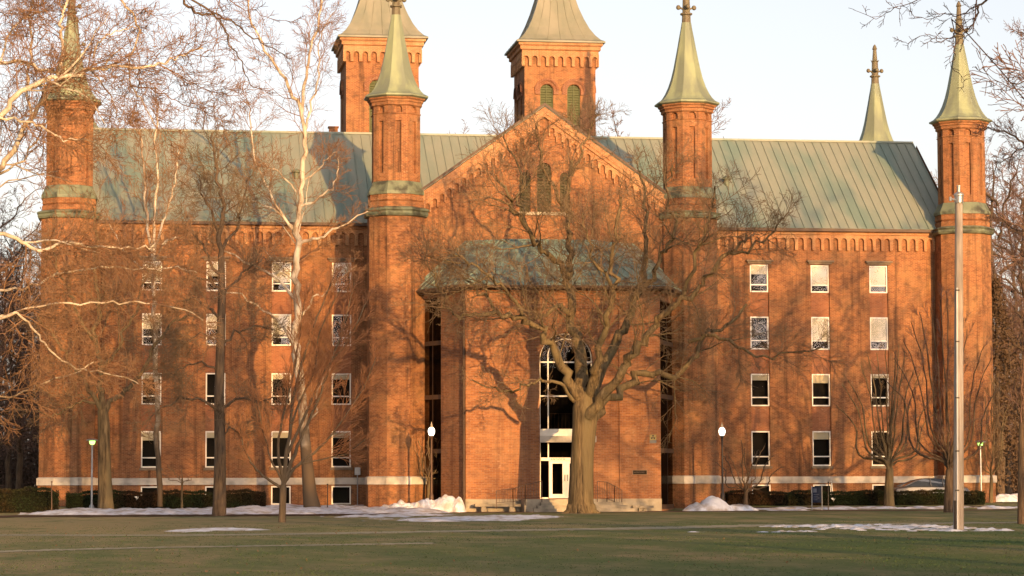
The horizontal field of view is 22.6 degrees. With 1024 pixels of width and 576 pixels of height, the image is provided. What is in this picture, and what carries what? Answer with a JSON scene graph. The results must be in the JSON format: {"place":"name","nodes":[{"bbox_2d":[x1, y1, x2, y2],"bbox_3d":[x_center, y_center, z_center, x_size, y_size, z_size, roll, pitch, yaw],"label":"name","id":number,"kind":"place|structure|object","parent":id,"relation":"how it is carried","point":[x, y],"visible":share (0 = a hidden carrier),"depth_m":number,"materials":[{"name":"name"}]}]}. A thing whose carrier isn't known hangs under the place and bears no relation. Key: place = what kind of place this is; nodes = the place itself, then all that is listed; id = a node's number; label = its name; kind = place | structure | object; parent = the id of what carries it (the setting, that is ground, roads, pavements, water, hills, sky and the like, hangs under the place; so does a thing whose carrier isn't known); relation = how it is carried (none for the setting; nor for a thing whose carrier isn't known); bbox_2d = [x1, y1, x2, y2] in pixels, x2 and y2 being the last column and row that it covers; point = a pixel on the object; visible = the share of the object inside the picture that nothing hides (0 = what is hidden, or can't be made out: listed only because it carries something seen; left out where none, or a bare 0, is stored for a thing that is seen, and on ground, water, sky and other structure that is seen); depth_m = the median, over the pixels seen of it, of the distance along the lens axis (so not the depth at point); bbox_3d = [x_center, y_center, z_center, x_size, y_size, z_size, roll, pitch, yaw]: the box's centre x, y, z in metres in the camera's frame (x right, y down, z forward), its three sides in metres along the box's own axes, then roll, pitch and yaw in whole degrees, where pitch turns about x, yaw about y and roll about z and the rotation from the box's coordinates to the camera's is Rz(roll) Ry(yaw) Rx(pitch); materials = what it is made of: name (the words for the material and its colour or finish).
{"place":"outdoors","nodes":[
{"label":"outdoors","id":0,"kind":"place"},
{"bbox_2d":[0,513,389,516],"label":"bare soil","id":1,"kind":"structure","parent":0,"point":[177,515],"depth_m":125.52,"materials":[{"name":"brown soil"}]},
{"bbox_2d":[0,542,435,552],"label":"footpath","id":2,"kind":"structure","parent":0,"point":[205,546],"depth_m":63.25,"materials":[{"name":"grey concrete"}]},
{"bbox_2d":[0,502,1023,575],"bbox_3d":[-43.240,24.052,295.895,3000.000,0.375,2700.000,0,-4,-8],"label":"lawn","id":3,"kind":"structure","parent":0,"point":[844,566],"depth_m":62.24,"materials":[{"name":"green plant"}]},
{"bbox_2d":[0,324,39,487],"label":"bare tree","id":4,"kind":"object","parent":3,"relation":"on","point":[25,414],"visible":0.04,"depth_m":194.39,"materials":[{"name":"brown plant"}]},
{"bbox_2d":[0,268,39,449],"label":"bare tree","id":5,"kind":"object","parent":3,"relation":"on","point":[5,357],"depth_m":216.04,"materials":[{"name":"brown plant"}]},
{"bbox_2d":[0,267,39,478],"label":"bare tree","id":6,"kind":"object","parent":3,"relation":"on","point":[15,354],"visible":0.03,"depth_m":206.03,"materials":[{"name":"brown plant"}]},
{"bbox_2d":[0,213,40,491],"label":"bare tree","id":7,"kind":"object","parent":3,"relation":"on","point":[19,473],"visible":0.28,"depth_m":171.10,"materials":[{"name":"brown plant"}]},
{"bbox_2d":[0,239,40,456],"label":"bare tree","id":8,"kind":"object","parent":3,"relation":"on","point":[4,341],"visible":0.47,"depth_m":157.81,"materials":[{"name":"brown plant"}]},
{"bbox_2d":[0,263,40,492],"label":"bare tree","id":9,"kind":"object","parent":3,"relation":"on","point":[9,453],"visible":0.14,"depth_m":180.24,"materials":[{"name":"brown plant"}]},
{"bbox_2d":[0,229,40,448],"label":"bare tree","id":10,"kind":"object","parent":3,"relation":"on","point":[22,400],"visible":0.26,"depth_m":168.69,"materials":[{"name":"brown plant"}]},
{"bbox_2d":[0,138,45,431],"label":"bare tree","id":11,"kind":"object","parent":3,"relation":"on","point":[13,216],"visible":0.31,"depth_m":193.62,"materials":[{"name":"brown plant"}]},
{"bbox_2d":[0,486,60,512],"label":"hedge","id":12,"kind":"object","parent":3,"relation":"on","point":[28,501],"visible":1,"depth_m":137.49,"materials":[{"name":"green plant"}]},
{"bbox_2d":[86,439,97,507],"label":"path lamp","id":13,"kind":"object","parent":3,"relation":"on","point":[92,443],"visible":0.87,"depth_m":139.44,"materials":[{"name":"metal"}]},
{"bbox_2d":[6,175,203,508],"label":"oak tree","id":14,"kind":"object","parent":3,"relation":"on","point":[105,492],"visible":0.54,"depth_m":136.70,"materials":[{"name":"brown plant"}]},
{"bbox_2d":[0,0,256,444],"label":"sycamore tree","id":15,"kind":"object","parent":3,"relation":"on","point":[60,71],"visible":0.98,"depth_m":94.78,"materials":[{"name":"brown plant"}]},
{"bbox_2d":[93,83,199,506],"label":"sycamore tree","id":16,"kind":"object","parent":3,"relation":"on","point":[156,426],"visible":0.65,"depth_m":142.43,"materials":[{"name":"brown plant"}]},
{"bbox_2d":[160,465,198,507],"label":"sapling","id":17,"kind":"object","parent":3,"relation":"on","point":[181,484],"visible":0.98,"depth_m":137.41,"materials":[{"name":"brown plant"}]},
{"bbox_2d":[126,102,297,515],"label":"tulip tree","id":18,"kind":"object","parent":3,"relation":"on","point":[219,407],"visible":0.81,"depth_m":124.35,"materials":[{"name":"brown plant"}]},
{"bbox_2d":[169,527,265,531],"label":"snow","id":19,"kind":"structure","parent":3,"relation":"on","point":[211,529],"depth_m":88.60,"materials":[{"name":"white snow"}]},
{"bbox_2d":[18,504,449,514],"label":"snow","id":20,"kind":"structure","parent":3,"relation":"on","point":[301,509],"depth_m":132.83,"materials":[{"name":"white snow"}]},
{"bbox_2d":[183,0,308,95],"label":"overhanging tree","id":21,"kind":"object","parent":3,"relation":"on","point":[201,13],"visible":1,"depth_m":66.58,"materials":[{"name":"brown plant"}]},
{"bbox_2d":[191,0,386,507],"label":"sycamore tree","id":22,"kind":"object","parent":3,"relation":"on","point":[310,497],"visible":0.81,"depth_m":139.97,"materials":[{"name":"brown plant"}]},
{"bbox_2d":[225,251,400,521],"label":"young tree","id":23,"kind":"object","parent":3,"relation":"on","point":[285,473],"visible":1,"depth_m":105.85,"materials":[{"name":"brown plant"}]},
{"bbox_2d":[381,494,465,511],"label":"snow pile","id":24,"kind":"object","parent":3,"relation":"on","point":[446,502],"visible":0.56,"depth_m":137.26,"materials":[{"name":"white snow"}]},
{"bbox_2d":[428,422,434,499],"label":"street lamp","id":25,"kind":"object","parent":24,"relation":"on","point":[431,430],"visible":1,"depth_m":137.86,"materials":[{"name":"white metal"}]},
{"bbox_2d":[414,434,436,497],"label":"ornamental tree","id":26,"kind":"object","parent":3,"relation":"on","point":[428,481],"visible":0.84,"depth_m":141.97,"materials":[{"name":"brown plant"}]},
{"bbox_2d":[320,513,557,521],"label":"snow","id":27,"kind":"structure","parent":3,"relation":"on","point":[481,518],"depth_m":113.95,"materials":[{"name":"white snow"}]},
{"bbox_2d":[0,522,1016,535],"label":"footpath","id":28,"kind":"structure","parent":3,"relation":"on","point":[680,527],"depth_m":84.67,"materials":[{"name":"grey concrete"}]},
{"bbox_2d":[0,416,1019,493],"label":"underbrush","id":29,"kind":"object","parent":3,"relation":"on","point":[30,461],"visible":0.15,"depth_m":190.08,"materials":[{"name":"brown plant"}]},
{"bbox_2d":[36,0,996,511],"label":"brick hall","id":30,"kind":"structure","parent":3,"relation":"on","point":[872,228],"depth_m":149.61,"materials":[{"name":"red"}]},
{"bbox_2d":[139,431,161,469],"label":"window","id":31,"kind":"structure","parent":30,"relation":"in","point":[142,438],"depth_m":148.33,"materials":[{"name":"beige paint"}]},
{"bbox_2d":[141,373,160,404],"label":"window","id":32,"kind":"structure","parent":30,"relation":"in","point":[144,375],"depth_m":148.62,"materials":[{"name":"beige paint"}]},
{"bbox_2d":[142,313,161,344],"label":"window","id":33,"kind":"structure","parent":30,"relation":"in","point":[143,323],"depth_m":148.95,"materials":[{"name":"glass"}]},
{"bbox_2d":[138,256,166,289],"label":"window","id":34,"kind":"structure","parent":30,"relation":"in","point":[145,257],"depth_m":149.13,"materials":[{"name":"beige paint"}]},
{"bbox_2d":[206,373,224,404],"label":"window","id":35,"kind":"structure","parent":30,"relation":"in","point":[206,373],"depth_m":149.13,"materials":[{"name":"beige paint"}]},
{"bbox_2d":[204,431,226,469],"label":"window","id":36,"kind":"structure","parent":30,"relation":"in","point":[208,434],"depth_m":148.81,"materials":[{"name":"beige paint"}]},
{"bbox_2d":[206,314,225,345],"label":"window","id":37,"kind":"structure","parent":30,"relation":"in","point":[210,319],"depth_m":149.52,"materials":[{"name":"white glass"}]},
{"bbox_2d":[202,256,230,290],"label":"window","id":38,"kind":"structure","parent":30,"relation":"in","point":[216,267],"depth_m":149.63,"materials":[{"name":"beige paint"}]},
{"bbox_2d":[268,257,293,291],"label":"window","id":39,"kind":"structure","parent":30,"relation":"in","point":[288,273],"depth_m":150.30,"materials":[{"name":"white glass"}]},
{"bbox_2d":[271,373,290,404],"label":"window","id":40,"kind":"structure","parent":30,"relation":"in","point":[272,377],"depth_m":149.72,"materials":[{"name":"glass"}]},
{"bbox_2d":[270,431,291,469],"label":"window","id":41,"kind":"structure","parent":30,"relation":"in","point":[284,434],"depth_m":149.50,"materials":[{"name":"beige paint"}]},
{"bbox_2d":[271,486,290,504],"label":"window","id":42,"kind":"structure","parent":30,"relation":"in","point":[271,486],"depth_m":149.17,"materials":[{"name":"beige paint"}]},
{"bbox_2d":[272,314,290,345],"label":"window","id":43,"kind":"structure","parent":30,"relation":"in","point":[283,316],"depth_m":150.05,"materials":[{"name":"beige paint"}]},
{"bbox_2d":[331,486,350,503],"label":"window","id":44,"kind":"structure","parent":30,"relation":"in","point":[331,486],"depth_m":149.63,"materials":[{"name":"glass"}]},
{"bbox_2d":[332,373,350,404],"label":"window","id":45,"kind":"structure","parent":30,"relation":"in","point":[344,375],"depth_m":150.30,"materials":[{"name":"black glass"}]},
{"bbox_2d":[330,431,352,469],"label":"window","id":46,"kind":"structure","parent":30,"relation":"in","point":[341,434],"depth_m":149.90,"materials":[{"name":"beige paint"}]},
{"bbox_2d":[328,258,355,291],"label":"window","id":47,"kind":"structure","parent":30,"relation":"in","point":[341,259],"depth_m":150.71,"materials":[{"name":"grey glass"}]},
{"bbox_2d":[425,297,440,499],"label":"side window","id":48,"kind":"structure","parent":30,"relation":"in","point":[433,337],"depth_m":142.55,"materials":[{"name":"black glass"}]},
{"bbox_2d":[496,481,541,508],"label":"hand rail","id":49,"kind":"object","parent":30,"relation":"attached to","point":[525,498],"visible":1,"depth_m":137.54,"materials":[{"name":"metal"}]},
{"bbox_2d":[519,172,529,211],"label":"louvre window","id":50,"kind":"structure","parent":30,"relation":"in","point":[522,194],"depth_m":145.36,"materials":[{"name":"paint"}]},
{"bbox_2d":[537,163,550,211],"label":"louvre window","id":51,"kind":"structure","parent":30,"relation":"in","point":[541,175],"depth_m":145.57,"materials":[{"name":"paint"}]},
{"bbox_2d":[549,461,565,497],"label":"door","id":52,"kind":"structure","parent":30,"relation":"in","point":[557,469],"depth_m":139.93,"materials":[{"name":"beige paint"}]},
{"bbox_2d":[560,173,569,208],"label":"louvre window","id":53,"kind":"structure","parent":30,"relation":"in","point":[561,185],"depth_m":145.75,"materials":[{"name":"paint"}]},
{"bbox_2d":[540,334,591,498],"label":"arched window","id":54,"kind":"structure","parent":30,"relation":"in","point":[556,419],"depth_m":140.27,"materials":[{"name":"black glass"}]},
{"bbox_2d":[566,461,569,497],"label":"door","id":55,"kind":"structure","parent":30,"relation":"in","point":[567,462],"depth_m":140.00,"materials":[{"name":"beige paint"}]},
{"bbox_2d":[597,481,621,501],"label":"hand rail","id":56,"kind":"object","parent":30,"relation":"attached to","point":[609,491],"visible":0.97,"depth_m":138.24,"materials":[{"name":"metal"}]},
{"bbox_2d":[632,470,646,474],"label":"wall plaque","id":57,"kind":"object","parent":30,"relation":"attached to","point":[639,472],"depth_m":140.18,"materials":[{"name":"gold metal"}]},
{"bbox_2d":[660,302,673,508],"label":"side window","id":58,"kind":"structure","parent":30,"relation":"in","point":[666,460],"depth_m":143.21,"materials":[{"name":"black glass"}]},
{"bbox_2d":[750,317,768,348],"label":"window","id":59,"kind":"structure","parent":30,"relation":"in","point":[767,340],"depth_m":154.13,"materials":[{"name":"beige paint"}]},
{"bbox_2d":[746,260,773,291],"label":"window","id":60,"kind":"structure","parent":30,"relation":"in","point":[759,269],"depth_m":154.39,"materials":[{"name":"white glass"}]},
{"bbox_2d":[751,374,768,405],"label":"window","id":61,"kind":"structure","parent":30,"relation":"in","point":[754,376],"depth_m":153.94,"materials":[{"name":"black glass"}]},
{"bbox_2d":[750,431,771,468],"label":"window","id":62,"kind":"structure","parent":30,"relation":"in","point":[768,466],"depth_m":153.53,"materials":[{"name":"beige paint"}]},
{"bbox_2d":[807,260,833,292],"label":"window","id":63,"kind":"structure","parent":30,"relation":"in","point":[819,273],"depth_m":154.96,"materials":[{"name":"beige paint"}]},
{"bbox_2d":[811,317,829,349],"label":"window","id":64,"kind":"structure","parent":30,"relation":"in","point":[815,321],"depth_m":154.73,"materials":[{"name":"beige paint"}]},
{"bbox_2d":[812,374,829,405],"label":"window","id":65,"kind":"structure","parent":30,"relation":"in","point":[816,378],"depth_m":154.51,"materials":[{"name":"black glass"}]},
{"bbox_2d":[811,431,832,468],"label":"window","id":66,"kind":"structure","parent":30,"relation":"in","point":[816,434],"depth_m":154.17,"materials":[{"name":"beige paint"}]},
{"bbox_2d":[865,261,892,292],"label":"window","id":67,"kind":"structure","parent":30,"relation":"in","point":[877,278],"depth_m":155.49,"materials":[{"name":"white glass"}]},
{"bbox_2d":[870,317,887,349],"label":"window","id":68,"kind":"structure","parent":30,"relation":"in","point":[878,325],"depth_m":155.26,"materials":[{"name":"beige paint"}]},
{"bbox_2d":[871,374,888,405],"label":"window","id":69,"kind":"structure","parent":30,"relation":"in","point":[876,376],"depth_m":154.96,"materials":[{"name":"beige paint"}]},
{"bbox_2d":[387,94,855,512],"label":"oak tree","id":70,"kind":"object","parent":3,"relation":"on","point":[591,400],"visible":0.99,"depth_m":130.97,"materials":[{"name":"brown plant"}]},
{"bbox_2d":[605,107,723,137],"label":"bare tree","id":71,"kind":"object","parent":3,"relation":"on","point":[612,116],"visible":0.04,"depth_m":190.65,"materials":[{"name":"brown plant"}]},
{"bbox_2d":[683,496,758,510],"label":"snow pile","id":72,"kind":"object","parent":3,"relation":"on","point":[711,503],"visible":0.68,"depth_m":139.62,"materials":[{"name":"white snow"}]},
{"bbox_2d":[719,424,724,500],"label":"street lamp","id":73,"kind":"object","parent":3,"relation":"on","point":[722,434],"visible":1,"depth_m":140.37,"materials":[{"name":"white metal"}]},
{"bbox_2d":[712,99,731,134],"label":"bare tree","id":74,"kind":"object","parent":3,"relation":"on","point":[720,123],"visible":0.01,"depth_m":206.89,"materials":[{"name":"brown plant"}]},
{"bbox_2d":[450,509,1016,512],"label":"brick walk","id":75,"kind":"structure","parent":3,"relation":"on","point":[811,510],"depth_m":138.57,"materials":[{"name":"brown brick"}]},
{"bbox_2d":[474,504,520,511],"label":"stone bench","id":76,"kind":"object","parent":75,"relation":"on","point":[484,506],"visible":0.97,"depth_m":137.94,"materials":[{"name":"stone"}]},
{"bbox_2d":[631,506,653,510],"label":"stone bench","id":77,"kind":"object","parent":75,"relation":"on","point":[642,508],"visible":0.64,"depth_m":139.18,"materials":[{"name":"stone"}]},
{"bbox_2d":[715,441,783,504],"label":"ornamental tree","id":78,"kind":"object","parent":3,"relation":"on","point":[746,492],"visible":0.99,"depth_m":143.37,"materials":[{"name":"brown plant"}]},
{"bbox_2d":[811,486,822,509],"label":"path sign","id":79,"kind":"object","parent":3,"relation":"on","point":[816,494],"visible":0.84,"depth_m":142.45,"materials":[{"name":"blue metal"}]},
{"bbox_2d":[690,524,1013,531],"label":"snow","id":80,"kind":"structure","parent":3,"relation":"on","point":[859,527],"depth_m":84.63,"materials":[{"name":"white snow"}]},
{"bbox_2d":[753,505,1016,510],"bbox_3d":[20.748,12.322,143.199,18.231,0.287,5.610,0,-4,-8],"label":"snow","id":81,"kind":"structure","parent":3,"relation":"on","point":[796,508],"depth_m":144.50,"materials":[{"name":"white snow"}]},
{"bbox_2d":[725,489,985,505],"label":"hedge","id":82,"kind":"object","parent":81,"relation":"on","point":[858,497],"visible":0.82,"depth_m":147.30,"materials":[{"name":"green plant"}]},
{"bbox_2d":[833,340,938,506],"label":"young tree","id":83,"kind":"object","parent":3,"relation":"on","point":[888,460],"visible":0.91,"depth_m":146.03,"materials":[{"name":"brown plant"}]},
{"bbox_2d":[894,478,969,494],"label":"parked car","id":84,"kind":"object","parent":3,"relation":"on","point":[925,484],"visible":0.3,"depth_m":151.40,"materials":[{"name":"silver metal"}]},
{"bbox_2d":[850,0,1023,98],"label":"overhanging tree","id":85,"kind":"object","parent":3,"relation":"on","point":[973,19],"visible":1,"depth_m":60.83,"materials":[{"name":"brown plant"}]},
{"bbox_2d":[883,284,1004,512],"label":"young tree","id":86,"kind":"object","parent":3,"relation":"on","point":[947,460],"visible":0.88,"depth_m":130.17,"materials":[{"name":"brown plant"}]},
{"bbox_2d":[949,185,963,529],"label":"utility pole","id":87,"kind":"object","parent":3,"relation":"on","point":[958,494],"visible":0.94,"depth_m":81.92,"materials":[{"name":"metal"}]},
{"bbox_2d":[930,143,1023,394],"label":"bare tree","id":88,"kind":"object","parent":3,"relation":"on","point":[999,210],"visible":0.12,"depth_m":190.67,"materials":[{"name":"brown plant"}]},
{"bbox_2d":[975,440,985,490],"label":"path lamp","id":89,"kind":"object","parent":3,"relation":"on","point":[980,468],"visible":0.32,"depth_m":150.11,"materials":[{"name":"metal"}]},
{"bbox_2d":[971,367,1011,502],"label":"young tree","id":90,"kind":"object","parent":3,"relation":"on","point":[993,449],"visible":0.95,"depth_m":151.36,"materials":[{"name":"brown plant"}]},
{"bbox_2d":[964,28,1023,171],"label":"bare tree","id":91,"kind":"object","parent":3,"relation":"on","point":[994,94],"visible":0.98,"depth_m":100.45,"materials":[{"name":"brown plant"}]},
{"bbox_2d":[971,17,1023,278],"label":"oak tree","id":92,"kind":"object","parent":3,"relation":"on","point":[1007,161],"visible":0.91,"depth_m":106.75,"materials":[{"name":"brown plant"}]},
{"bbox_2d":[980,39,1023,268],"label":"bare tree","id":93,"kind":"object","parent":3,"relation":"on","point":[997,57],"visible":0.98,"depth_m":92.84,"materials":[{"name":"brown plant"}]},
{"bbox_2d":[985,146,1023,493],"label":"bare tree","id":94,"kind":"object","parent":3,"relation":"on","point":[991,199],"visible":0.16,"depth_m":186.60,"materials":[{"name":"brown plant"}]},
{"bbox_2d":[985,144,1023,404],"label":"bare tree","id":95,"kind":"object","parent":3,"relation":"on","point":[1011,215],"visible":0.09,"depth_m":223.03,"materials":[{"name":"brown plant"}]},
{"bbox_2d":[989,190,1023,490],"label":"bare tree","id":96,"kind":"object","parent":3,"relation":"on","point":[1018,243],"visible":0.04,"depth_m":229.04,"materials":[{"name":"brown plant"}]},
{"bbox_2d":[991,274,1022,495],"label":"bare tree","id":97,"kind":"object","parent":3,"relation":"on","point":[997,288],"visible":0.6,"depth_m":170.22,"materials":[{"name":"brown plant"}]},
{"bbox_2d":[996,493,1017,501],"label":"snow pile","id":98,"kind":"object","parent":3,"relation":"on","point":[1006,498],"visible":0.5,"depth_m":158.81,"materials":[{"name":"white snow"}]},
{"bbox_2d":[991,226,1023,422],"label":"bare tree","id":99,"kind":"object","parent":3,"relation":"on","point":[1018,314],"visible":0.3,"depth_m":177.72,"materials":[{"name":"brown plant"}]},
{"bbox_2d":[993,293,1023,494],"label":"bare tree","id":100,"kind":"object","parent":3,"relation":"on","point":[1008,489],"visible":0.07,"depth_m":180.39,"materials":[{"name":"brown plant"}]},
{"bbox_2d":[993,259,1023,446],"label":"bare tree","id":101,"kind":"object","parent":3,"relation":"on","point":[1013,355],"visible":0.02,"depth_m":202.28,"materials":[{"name":"brown plant"}]},
{"bbox_2d":[1004,291,1023,523],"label":"young tree","id":102,"kind":"object","parent":3,"relation":"on","point":[1020,512],"visible":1,"depth_m":93.41,"materials":[{"name":"brown plant"}]},
{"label":"planting bed","id":103,"kind":"structure","parent":3,"relation":"on","visible":0},
{"bbox_2d":[65,488,266,508],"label":"hedge","id":104,"kind":"object","parent":103,"relation":"on","point":[191,499],"visible":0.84,"depth_m":141.54,"materials":[{"name":"green plant"}]},
{"bbox_2d":[0,0,1023,485],"label":"sky","id":105,"kind":"structure","parent":0,"point":[787,69],"materials":[{"name":"white"}]},
{"bbox_2d":[3,517,1021,573],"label":"fallen leaves","id":106,"kind":"object","parent":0,"point":[482,528],"visible":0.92,"depth_m":57.31,"materials":[{"name":"brown plant"}]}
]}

